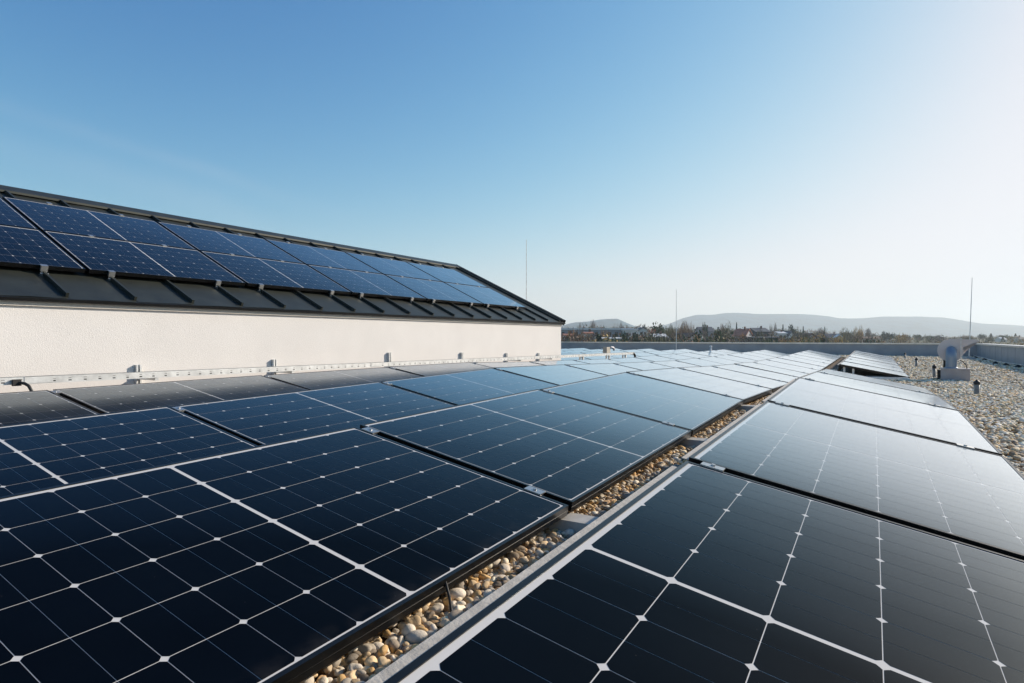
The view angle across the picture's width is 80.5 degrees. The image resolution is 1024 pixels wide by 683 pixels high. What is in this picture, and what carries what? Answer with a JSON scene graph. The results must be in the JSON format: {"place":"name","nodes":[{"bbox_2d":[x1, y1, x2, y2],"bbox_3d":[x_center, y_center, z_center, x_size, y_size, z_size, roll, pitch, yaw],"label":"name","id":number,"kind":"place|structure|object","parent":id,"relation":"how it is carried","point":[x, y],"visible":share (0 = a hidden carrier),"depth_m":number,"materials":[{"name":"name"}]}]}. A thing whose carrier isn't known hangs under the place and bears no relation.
{"place":"outdoors","nodes":[
{"label":"outdoors","id":0,"kind":"place"},
{"bbox_2d":[0,0,1023,328],"label":"sky","id":1,"kind":"structure","parent":0,"point":[832,158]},
{"bbox_2d":[561,319,650,331],"bbox_3d":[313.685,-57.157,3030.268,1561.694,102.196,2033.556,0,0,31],"label":"hill","id":2,"kind":"structure","parent":0,"point":[611,323],"depth_m":2713.62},
{"bbox_2d":[662,313,1023,336],"bbox_3d":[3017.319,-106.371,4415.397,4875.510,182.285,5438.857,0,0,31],"label":"hill","id":3,"kind":"structure","parent":0,"point":[933,326],"depth_m":3621.72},
{"bbox_2d":[852,337,1023,344],"bbox_3d":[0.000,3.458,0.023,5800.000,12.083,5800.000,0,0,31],"label":"ground","id":4,"kind":"structure","parent":0,"point":[982,341],"depth_m":554.53,"materials":[{"name":"green plant"}]},
{"bbox_2d":[569,328,589,341],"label":"tree","id":5,"kind":"object","parent":4,"relation":"on","point":[582,334],"visible":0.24,"depth_m":168.28,"materials":[{"name":"green plant"}]},
{"bbox_2d":[561,328,633,336],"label":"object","id":6,"kind":"structure","parent":4,"relation":"on","point":[611,331],"depth_m":229.96,"materials":[{"name":"grey"}]},
{"bbox_2d":[621,329,637,338],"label":"house","id":7,"kind":"structure","parent":4,"relation":"on","point":[627,331],"depth_m":225.98,"materials":[{"name":"white"}]},
{"bbox_2d":[650,321,666,333],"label":"tree","id":8,"kind":"object","parent":4,"relation":"on","point":[659,327],"visible":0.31,"depth_m":269.64,"materials":[{"name":"green plant"}]},
{"bbox_2d":[314,358,1023,681],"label":"roof deck","id":9,"kind":"structure","parent":4,"relation":"on","point":[834,366],"depth_m":11.63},
{"bbox_2d":[0,390,99,425],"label":"solar panel","id":10,"kind":"object","parent":9,"relation":"on","point":[27,406],"visible":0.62,"depth_m":3.56,"materials":[{"name":"glass"}]},
{"bbox_2d":[0,185,565,392],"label":"building","id":11,"kind":"structure","parent":9,"relation":"on","point":[54,322],"depth_m":6.35,"materials":[{"name":"beige paint"}]},
{"bbox_2d":[0,197,37,229],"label":"solar panel","id":12,"kind":"object","parent":11,"relation":"on","point":[10,215],"visible":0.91,"depth_m":5.89,"materials":[{"name":"blue glass"}]},
{"bbox_2d":[0,225,85,272],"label":"solar panel","id":13,"kind":"object","parent":11,"relation":"on","point":[26,248],"visible":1,"depth_m":5.34,"materials":[{"name":"blue glass"}]},
{"bbox_2d":[39,264,48,275],"bbox_3d":[-3.966,-0.593,5.115,0.061,0.122,0.060,0,0,31],"label":"seam clamp","id":14,"kind":"object","parent":11,"relation":"attached to","point":[43,267],"visible":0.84,"depth_m":5.10,"materials":[{"name":"metal"}]},
{"bbox_2d":[2,196,196,249],"bbox_3d":[-4.580,-1.307,6.799,1.034,0.044,1.566,29,15,27],"label":"solar panel","id":15,"kind":"object","parent":11,"relation":"on","point":[46,216],"visible":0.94,"depth_m":6.67,"materials":[{"name":"blue glass"}]},
{"bbox_2d":[106,270,115,280],"bbox_3d":[-3.696,-0.596,5.569,0.061,0.122,0.060,0,0,31],"label":"seam clamp","id":16,"kind":"object","parent":11,"relation":"attached to","point":[111,273],"visible":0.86,"depth_m":5.55,"materials":[{"name":"metal"}]},
{"bbox_2d":[43,230,244,285],"bbox_3d":[-3.788,-0.863,6.329,1.034,0.045,1.566,29,15,27],"label":"solar panel","id":17,"kind":"object","parent":11,"relation":"on","point":[92,254],"visible":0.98,"depth_m":6.18,"materials":[{"name":"blue glass"}]},
{"bbox_2d":[134,365,158,383],"bbox_3d":[-3.216,0.319,5.319,0.325,0.222,0.044,0,0,31],"label":"wall bracket","id":18,"kind":"object","parent":11,"relation":"attached to","point":[137,368],"depth_m":5.37,"materials":[{"name":"metal"}]},
{"bbox_2d":[0,352,632,384],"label":"cable tray","id":19,"kind":"object","parent":18,"relation":"on","point":[76,377],"visible":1,"depth_m":5.91,"materials":[{"name":"metal"}]},
{"bbox_2d":[12,379,32,390],"bbox_3d":[-3.530,0.345,4.369,0.143,0.143,0.054,0,0,-13],"label":"cable outlet","id":20,"kind":"object","parent":19,"relation":"attached to","point":[17,382],"visible":0.73,"depth_m":4.36,"materials":[{"name":"black rubber"}]},
{"bbox_2d":[1,353,622,383],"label":"cable","id":21,"kind":"object","parent":19,"relation":"in","point":[250,371],"visible":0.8,"depth_m":5.86,"materials":[{"name":"black rubber"}]},
{"bbox_2d":[157,221,303,263],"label":"solar panel","id":22,"kind":"object","parent":11,"relation":"on","point":[199,239],"visible":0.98,"depth_m":8.06,"materials":[{"name":"blue glass"}]},
{"bbox_2d":[200,251,350,294],"bbox_3d":[-2.969,-0.872,7.701,1.034,0.045,1.566,29,15,27],"label":"solar panel","id":23,"kind":"object","parent":11,"relation":"on","point":[254,272],"visible":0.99,"depth_m":7.57,"materials":[{"name":"blue glass"}]},
{"bbox_2d":[271,359,293,374],"bbox_3d":[-2.482,0.303,6.547,0.325,0.212,0.044,0,0,31],"label":"wall bracket","id":24,"kind":"object","parent":11,"relation":"attached to","point":[273,362],"depth_m":6.60,"materials":[{"name":"metal"}]},
{"bbox_2d":[265,239,381,273],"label":"solar panel","id":25,"kind":"object","parent":11,"relation":"on","point":[311,255],"visible":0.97,"depth_m":9.45,"materials":[{"name":"blue glass"}]},
{"bbox_2d":[307,264,425,300],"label":"solar panel","id":26,"kind":"object","parent":11,"relation":"on","point":[353,282],"visible":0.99,"depth_m":8.96,"materials":[{"name":"blue glass"}]},
{"bbox_2d":[345,252,441,281],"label":"solar panel","id":27,"kind":"object","parent":11,"relation":"on","point":[385,266],"visible":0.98,"depth_m":10.83,"materials":[{"name":"blue glass"}]},
{"bbox_2d":[386,275,482,304],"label":"solar panel","id":28,"kind":"object","parent":11,"relation":"on","point":[431,290],"visible":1,"depth_m":10.34,"materials":[{"name":"blue glass"}]},
{"bbox_2d":[407,262,487,287],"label":"solar panel","id":29,"kind":"object","parent":11,"relation":"on","point":[443,274],"visible":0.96,"depth_m":12.21,"materials":[{"name":"blue glass"}]},
{"bbox_2d":[444,282,526,308],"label":"solar panel","id":30,"kind":"object","parent":11,"relation":"on","point":[485,296],"visible":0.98,"depth_m":11.72,"materials":[{"name":"blue glass"}]},
{"bbox_2d":[526,240,526,299],"bbox_3d":[0.343,-0.903,14.394,0.340,3.037,0.340,0,0,31],"label":"lightning rod","id":31,"kind":"object","parent":9,"relation":"on","point":[526,269],"visible":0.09,"depth_m":14.38,"materials":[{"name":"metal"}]},
{"bbox_2d":[529,360,588,364],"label":"solar panel","id":32,"kind":"object","parent":9,"relation":"on","point":[558,362],"visible":0.34,"depth_m":10.01,"materials":[{"name":"glass"}]},
{"bbox_2d":[549,512,598,534],"bbox_3d":[-0.786,0.612,2.617,5.070,0.054,0.110,0,0,31],"label":"base rail","id":33,"kind":"object","parent":9,"relation":"on","point":[576,522],"depth_m":1.99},
{"bbox_2d":[0,406,257,496],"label":"solar panel","id":34,"kind":"object","parent":33,"relation":"on","point":[42,454],"visible":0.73,"depth_m":2.59,"materials":[{"name":"glass"}]},
{"bbox_2d":[0,427,568,682],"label":"solar panel","id":35,"kind":"object","parent":33,"relation":"on","point":[298,560],"visible":1,"depth_m":1.40,"materials":[{"name":"glass"}]},
{"bbox_2d":[445,581,452,611],"bbox_3d":[-0.152,0.615,1.432,0.013,0.086,0.079,0,0,-36],"label":"cable tie","id":36,"kind":"object","parent":35,"relation":"attached to","point":[449,596],"visible":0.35,"depth_m":1.43,"materials":[{"name":"black plastic"}]},
{"bbox_2d":[174,382,454,445],"bbox_3d":[-1.010,0.498,3.704,1.031,0.179,1.601,13,8,30],"label":"solar panel","id":37,"kind":"object","parent":33,"relation":"on","point":[265,419],"visible":0.59,"depth_m":3.54,"materials":[{"name":"glass"}]},
{"bbox_2d":[360,389,691,511],"bbox_3d":[0.169,0.501,3.000,1.031,0.179,1.601,13,8,30],"label":"solar panel","id":38,"kind":"object","parent":33,"relation":"on","point":[573,454],"visible":0.99,"depth_m":2.71,"materials":[{"name":"glass"}]},
{"bbox_2d":[365,461,1023,682],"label":"solar panel","id":39,"kind":"object","parent":33,"relation":"on","point":[692,572],"visible":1,"depth_m":1.02,"materials":[{"name":"black glass"}]},
{"bbox_2d":[681,401,1023,559],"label":"solar panel","id":40,"kind":"object","parent":33,"relation":"on","point":[966,494],"visible":0.98,"depth_m":2.02,"materials":[{"name":"glass"}]},
{"bbox_2d":[584,356,615,358],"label":"solar panel","id":41,"kind":"object","parent":9,"relation":"on","point":[596,357],"visible":0.27,"depth_m":14.73,"materials":[{"name":"glass"}]},
{"bbox_2d":[577,359,623,363],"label":"solar panel","id":42,"kind":"object","parent":9,"relation":"on","point":[594,361],"visible":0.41,"depth_m":11.41,"materials":[{"name":"glass"}]},
{"bbox_2d":[611,357,651,362],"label":"solar panel","id":43,"kind":"object","parent":9,"relation":"on","point":[630,359],"visible":0.4,"depth_m":12.81,"materials":[{"name":"glass"}]},
{"bbox_2d":[613,362,673,369],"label":"solar panel","id":44,"kind":"object","parent":9,"relation":"on","point":[644,365],"visible":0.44,"depth_m":9.24,"materials":[{"name":"glass"}]},
{"bbox_2d":[631,352,655,356],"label":"solar panel","id":45,"kind":"object","parent":9,"relation":"on","point":[640,354],"visible":0.38,"depth_m":17.65,"materials":[{"name":"glass"}]},
{"bbox_2d":[634,355,676,360],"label":"solar panel","id":46,"kind":"object","parent":9,"relation":"on","point":[655,358],"visible":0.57,"depth_m":14.10,"materials":[{"name":"glass"}]},
{"bbox_2d":[646,351,672,354],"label":"solar panel","id":47,"kind":"object","parent":9,"relation":"on","point":[658,352],"visible":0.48,"depth_m":18.86,"materials":[{"name":"glass"}]},
{"bbox_2d":[300,354,1023,682],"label":"gravel","id":48,"kind":"structure","parent":9,"relation":"on","point":[995,407],"depth_m":2.51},
{"bbox_2d":[866,375,909,379],"bbox_3d":[6.097,0.594,9.837,0.620,0.050,0.500,0,0,31],"label":"ballast tray","id":49,"kind":"object","parent":48,"relation":"on","point":[888,377],"visible":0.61,"depth_m":9.64,"materials":[{"name":"metal"}]},
{"bbox_2d":[973,380,979,393],"bbox_3d":[5.154,0.511,6.700,0.072,0.177,0.070,0,0,31],"label":"roof post","id":50,"kind":"object","parent":48,"relation":"on","point":[976,383],"visible":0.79,"depth_m":6.68,"materials":[{"name":"grey metal"}]},
{"bbox_2d":[661,350,686,353],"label":"solar panel","id":51,"kind":"object","parent":9,"relation":"on","point":[674,351],"visible":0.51,"depth_m":20.25,"materials":[{"name":"glass"}]},
{"bbox_2d":[656,354,692,359],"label":"solar panel","id":52,"kind":"object","parent":9,"relation":"on","point":[677,356],"visible":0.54,"depth_m":15.41,"materials":[{"name":"glass"}]},
{"bbox_2d":[652,360,697,367],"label":"solar panel","id":53,"kind":"object","parent":9,"relation":"on","point":[675,364],"visible":0.41,"depth_m":10.64,"materials":[{"name":"glass"}]},
{"bbox_2d":[676,289,676,348],"bbox_3d":[6.225,-0.715,22.896,0.340,2.512,0.340,0,0,31],"label":"lightning rod","id":54,"kind":"object","parent":9,"relation":"on","point":[676,318],"visible":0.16,"depth_m":22.89,"materials":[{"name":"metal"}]},
{"bbox_2d":[680,437,707,447],"bbox_3d":[0.033,0.569,3.988,5.070,0.054,0.110,0,0,31],"label":"base rail","id":55,"kind":"object","parent":9,"relation":"on","point":[692,441],"depth_m":3.36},
{"bbox_2d":[53,375,307,413],"bbox_3d":[-2.196,0.465,4.410,1.031,0.179,1.601,11,6,30],"label":"solar panel","id":56,"kind":"object","parent":55,"relation":"on","point":[111,398],"visible":0.58,"depth_m":4.28,"materials":[{"name":"glass"}]},
{"bbox_2d":[381,368,557,404],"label":"solar panel","id":57,"kind":"object","parent":55,"relation":"on","point":[459,388],"visible":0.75,"depth_m":4.97,"materials":[{"name":"glass"}]},
{"bbox_2d":[540,372,743,435],"bbox_3d":[0.989,0.460,4.371,1.031,0.179,1.601,13,8,30],"label":"solar panel","id":58,"kind":"object","parent":55,"relation":"on","point":[694,410],"visible":0.97,"depth_m":4.17,"materials":[{"name":"glass"}]},
{"bbox_2d":[762,377,1002,455],"bbox_3d":[2.167,0.464,3.666,1.031,0.179,1.601,13,8,30],"label":"solar panel","id":59,"kind":"object","parent":55,"relation":"on","point":[938,423],"visible":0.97,"depth_m":3.43,"materials":[{"name":"glass"}]},
{"bbox_2d":[678,353,710,357],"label":"solar panel","id":60,"kind":"object","parent":9,"relation":"on","point":[693,355],"visible":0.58,"depth_m":16.80,"materials":[{"name":"glass"}]},
{"bbox_2d":[675,358,725,365],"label":"solar panel","id":61,"kind":"object","parent":9,"relation":"on","point":[698,361],"visible":0.45,"depth_m":12.00,"materials":[{"name":"glass"}]},
{"bbox_2d":[689,351,720,356],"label":"solar panel","id":62,"kind":"object","parent":9,"relation":"on","point":[706,353],"visible":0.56,"depth_m":18.15,"materials":[{"name":"glass"}]},
{"bbox_2d":[705,350,732,354],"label":"solar panel","id":63,"kind":"object","parent":9,"relation":"on","point":[719,352],"visible":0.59,"depth_m":19.53,"materials":[{"name":"glass"}]},
{"bbox_2d":[700,356,742,363],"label":"solar panel","id":64,"kind":"object","parent":9,"relation":"on","point":[719,360],"visible":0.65,"depth_m":13.37,"materials":[{"name":"glass"}]},
{"bbox_2d":[714,355,756,362],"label":"solar panel","id":65,"kind":"object","parent":9,"relation":"on","point":[735,358],"visible":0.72,"depth_m":14.70,"materials":[{"name":"glass"}]},
{"bbox_2d":[736,405,755,410],"bbox_3d":[0.853,0.527,5.359,5.070,0.054,0.110,0,0,31],"label":"base rail","id":66,"kind":"object","parent":9,"relation":"on","point":[745,407],"depth_m":4.73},
{"bbox_2d":[264,367,421,389],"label":"solar panel","id":67,"kind":"object","parent":66,"relation":"on","point":[317,380],"visible":0.54,"depth_m":5.72,"materials":[{"name":"glass"}]},
{"bbox_2d":[388,362,492,375],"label":"solar panel","id":68,"kind":"object","parent":66,"relation":"on","point":[430,369],"visible":0.38,"depth_m":7.11,"materials":[{"name":"glass"}]},
{"bbox_2d":[727,353,766,360],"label":"solar panel","id":69,"kind":"object","parent":9,"relation":"on","point":[742,355],"visible":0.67,"depth_m":16.04,"materials":[{"name":"glass"}]},
{"bbox_2d":[714,364,797,381],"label":"solar panel","id":70,"kind":"object","parent":9,"relation":"on","point":[760,373],"visible":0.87,"depth_m":8.39,"materials":[{"name":"glass"}]},
{"bbox_2d":[742,352,775,358],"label":"solar panel","id":71,"kind":"object","parent":9,"relation":"on","point":[759,355],"visible":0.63,"depth_m":17.44,"materials":[{"name":"glass"}]},
{"bbox_2d":[751,351,782,356],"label":"solar panel","id":72,"kind":"object","parent":9,"relation":"on","point":[768,354],"visible":0.59,"depth_m":18.79,"materials":[{"name":"glass"}]},
{"bbox_2d":[561,342,975,356],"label":"parapet","id":73,"kind":"structure","parent":9,"relation":"on","point":[912,349],"depth_m":23.46,"materials":[{"name":"metal"}]},
{"bbox_2d":[734,362,807,376],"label":"solar panel","id":74,"kind":"object","parent":9,"relation":"on","point":[756,365],"visible":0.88,"depth_m":9.76,"materials":[{"name":"glass"}]},
{"bbox_2d":[759,350,788,355],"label":"solar panel","id":75,"kind":"object","parent":9,"relation":"on","point":[774,352],"visible":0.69,"depth_m":20.19,"materials":[{"name":"glass"}]},
{"bbox_2d":[755,360,819,373],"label":"solar panel","id":76,"kind":"object","parent":9,"relation":"on","point":[788,366],"visible":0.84,"depth_m":11.19,"materials":[{"name":"glass"}]},
{"bbox_2d":[766,358,825,369],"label":"solar panel","id":77,"kind":"object","parent":9,"relation":"on","point":[801,364],"visible":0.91,"depth_m":12.54,"materials":[{"name":"glass"}]},
{"bbox_2d":[776,355,829,368],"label":"solar panel","id":78,"kind":"object","parent":9,"relation":"on","point":[822,364],"visible":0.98,"depth_m":13.89,"materials":[{"name":"glass"}]},
{"bbox_2d":[789,354,833,364],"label":"solar panel","id":79,"kind":"object","parent":9,"relation":"on","point":[813,359],"visible":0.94,"depth_m":15.32,"materials":[{"name":"glass"}]},
{"bbox_2d":[793,352,836,361],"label":"solar panel","id":80,"kind":"object","parent":9,"relation":"on","point":[815,356],"visible":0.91,"depth_m":16.68,"materials":[{"name":"glass"}]},
{"bbox_2d":[802,351,839,359],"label":"solar panel","id":81,"kind":"object","parent":9,"relation":"on","point":[822,355],"visible":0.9,"depth_m":18.08,"materials":[{"name":"glass"}]},
{"bbox_2d":[806,350,841,357],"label":"solar panel","id":82,"kind":"object","parent":9,"relation":"on","point":[812,351],"visible":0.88,"depth_m":19.45,"materials":[{"name":"glass"}]},
{"bbox_2d":[850,353,894,361],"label":"solar panel","id":83,"kind":"object","parent":9,"relation":"on","point":[873,357],"visible":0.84,"depth_m":16.03,"materials":[{"name":"glass"}]},
{"bbox_2d":[841,358,904,372],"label":"solar panel","id":84,"kind":"object","parent":9,"relation":"on","point":[873,365],"visible":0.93,"depth_m":11.79,"materials":[{"name":"glass"}]},
{"bbox_2d":[848,354,897,364],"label":"solar panel","id":85,"kind":"object","parent":9,"relation":"on","point":[872,359],"visible":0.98,"depth_m":14.53,"materials":[{"name":"glass"}]},
{"bbox_2d":[837,361,909,377],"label":"solar panel","id":86,"kind":"object","parent":9,"relation":"on","point":[894,373],"visible":1,"depth_m":10.12,"materials":[{"name":"glass"}]},
{"bbox_2d":[853,352,893,359],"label":"solar panel","id":87,"kind":"object","parent":9,"relation":"on","point":[873,355],"visible":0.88,"depth_m":17.34,"materials":[{"name":"glass"}]},
{"bbox_2d":[847,357,900,367],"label":"solar panel","id":88,"kind":"object","parent":9,"relation":"on","point":[876,362],"visible":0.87,"depth_m":13.25,"materials":[{"name":"glass"}]},
{"bbox_2d":[816,369,937,395],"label":"solar panel","id":89,"kind":"object","parent":9,"relation":"on","point":[878,381],"visible":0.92,"depth_m":6.31,"materials":[{"name":"glass"}]},
{"bbox_2d":[937,338,979,380],"bbox_3d":[7.098,0.313,9.609,0.553,0.725,0.511,0,0,35],"label":"roof fan","id":90,"kind":"object","parent":9,"relation":"on","point":[950,352],"visible":1,"depth_m":9.53},
{"bbox_2d":[962,287,975,358],"bbox_3d":[13.767,-0.674,18.196,0.340,2.492,0.340,0,0,31],"label":"lightning rod","id":91,"kind":"object","parent":9,"relation":"on","point":[968,357],"visible":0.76,"depth_m":18.19,"materials":[{"name":"metal"}]},
{"bbox_2d":[975,343,1023,366],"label":"parapet","id":92,"kind":"structure","parent":9,"relation":"on","point":[1008,354],"depth_m":16.31,"materials":[{"name":"metal"}]},
{"bbox_3d":[1.672,0.548,6.730,5.070,0.054,0.110,0,0,31],"label":"base rail","id":93,"kind":"object","parent":9,"relation":"on","visible":0},
{"bbox_2d":[471,362,541,367],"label":"solar panel","id":94,"kind":"object","parent":93,"relation":"on","point":[502,364],"visible":0.27,"depth_m":8.57,"materials":[{"name":"glass"}]},
{"bbox_2d":[494,364,607,384],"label":"solar panel","id":95,"kind":"object","parent":93,"relation":"on","point":[562,374],"visible":0.62,"depth_m":6.34,"materials":[{"name":"glass"}]},
{"bbox_2d":[564,363,638,374],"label":"solar panel","id":96,"kind":"object","parent":93,"relation":"on","point":[607,368],"visible":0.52,"depth_m":7.77,"materials":[{"name":"glass"}]},
{"bbox_2d":[627,368,772,403],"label":"solar panel","id":97,"kind":"object","parent":93,"relation":"on","point":[746,392],"visible":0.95,"depth_m":5.57,"materials":[{"name":"glass"}]},
{"bbox_2d":[677,366,787,391],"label":"solar panel","id":98,"kind":"object","parent":93,"relation":"on","point":[773,384],"visible":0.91,"depth_m":6.97,"materials":[{"name":"glass"}]},
{"bbox_2d":[795,372,958,410],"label":"solar panel","id":99,"kind":"object","parent":93,"relation":"on","point":[906,394],"visible":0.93,"depth_m":4.89,"materials":[{"name":"glass"}]},
{"bbox_2d":[678,321,688,332],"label":"tree","id":100,"kind":"object","parent":4,"relation":"on","point":[682,329],"visible":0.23,"depth_m":239.65,"materials":[{"name":"brown plant"}]},
{"bbox_2d":[670,333,698,340],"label":"house","id":101,"kind":"structure","parent":4,"relation":"on","point":[687,334],"depth_m":205.45,"materials":[{"name":"white"}]},
{"bbox_2d":[695,325,714,336],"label":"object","id":102,"kind":"structure","parent":4,"relation":"on","point":[710,331],"depth_m":330.73,"materials":[{"name":"grey"}]},
{"bbox_2d":[721,322,730,339],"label":"tree","id":103,"kind":"object","parent":4,"relation":"on","point":[723,332],"visible":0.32,"depth_m":229.35,"materials":[{"name":"brown plant"}]},
{"bbox_2d":[732,327,752,339],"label":"house","id":104,"kind":"structure","parent":4,"relation":"on","point":[740,331],"depth_m":242.48,"materials":[{"name":"grey"}]},
{"bbox_2d":[749,326,770,336],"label":"house","id":105,"kind":"structure","parent":4,"relation":"on","point":[763,330],"depth_m":270.38,"materials":[{"name":"grey"}]},
{"bbox_2d":[745,334,779,341],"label":"house","id":106,"kind":"structure","parent":4,"relation":"on","point":[764,338],"depth_m":180.00,"materials":[{"name":"grey"}]},
{"bbox_2d":[561,323,1023,344],"bbox_3d":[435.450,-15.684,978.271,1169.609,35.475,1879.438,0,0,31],"label":"woodland","id":107,"kind":"object","parent":4,"relation":"on","point":[898,338],"visible":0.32,"depth_m":178.93,"materials":[{"name":"green plant"}]},
{"bbox_2d":[793,326,810,340],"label":"tree","id":108,"kind":"object","parent":4,"relation":"on","point":[794,335],"visible":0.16,"depth_m":229.18,"materials":[{"name":"green plant"}]},
{"bbox_2d":[839,328,856,342],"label":"tree","id":109,"kind":"object","parent":4,"relation":"on","point":[846,334],"visible":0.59,"depth_m":329.27,"materials":[{"name":"brown plant"}]},
{"bbox_2d":[854,326,863,339],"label":"tree","id":110,"kind":"object","parent":4,"relation":"on","point":[859,330],"visible":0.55,"depth_m":349.88,"materials":[{"name":"brown plant"}]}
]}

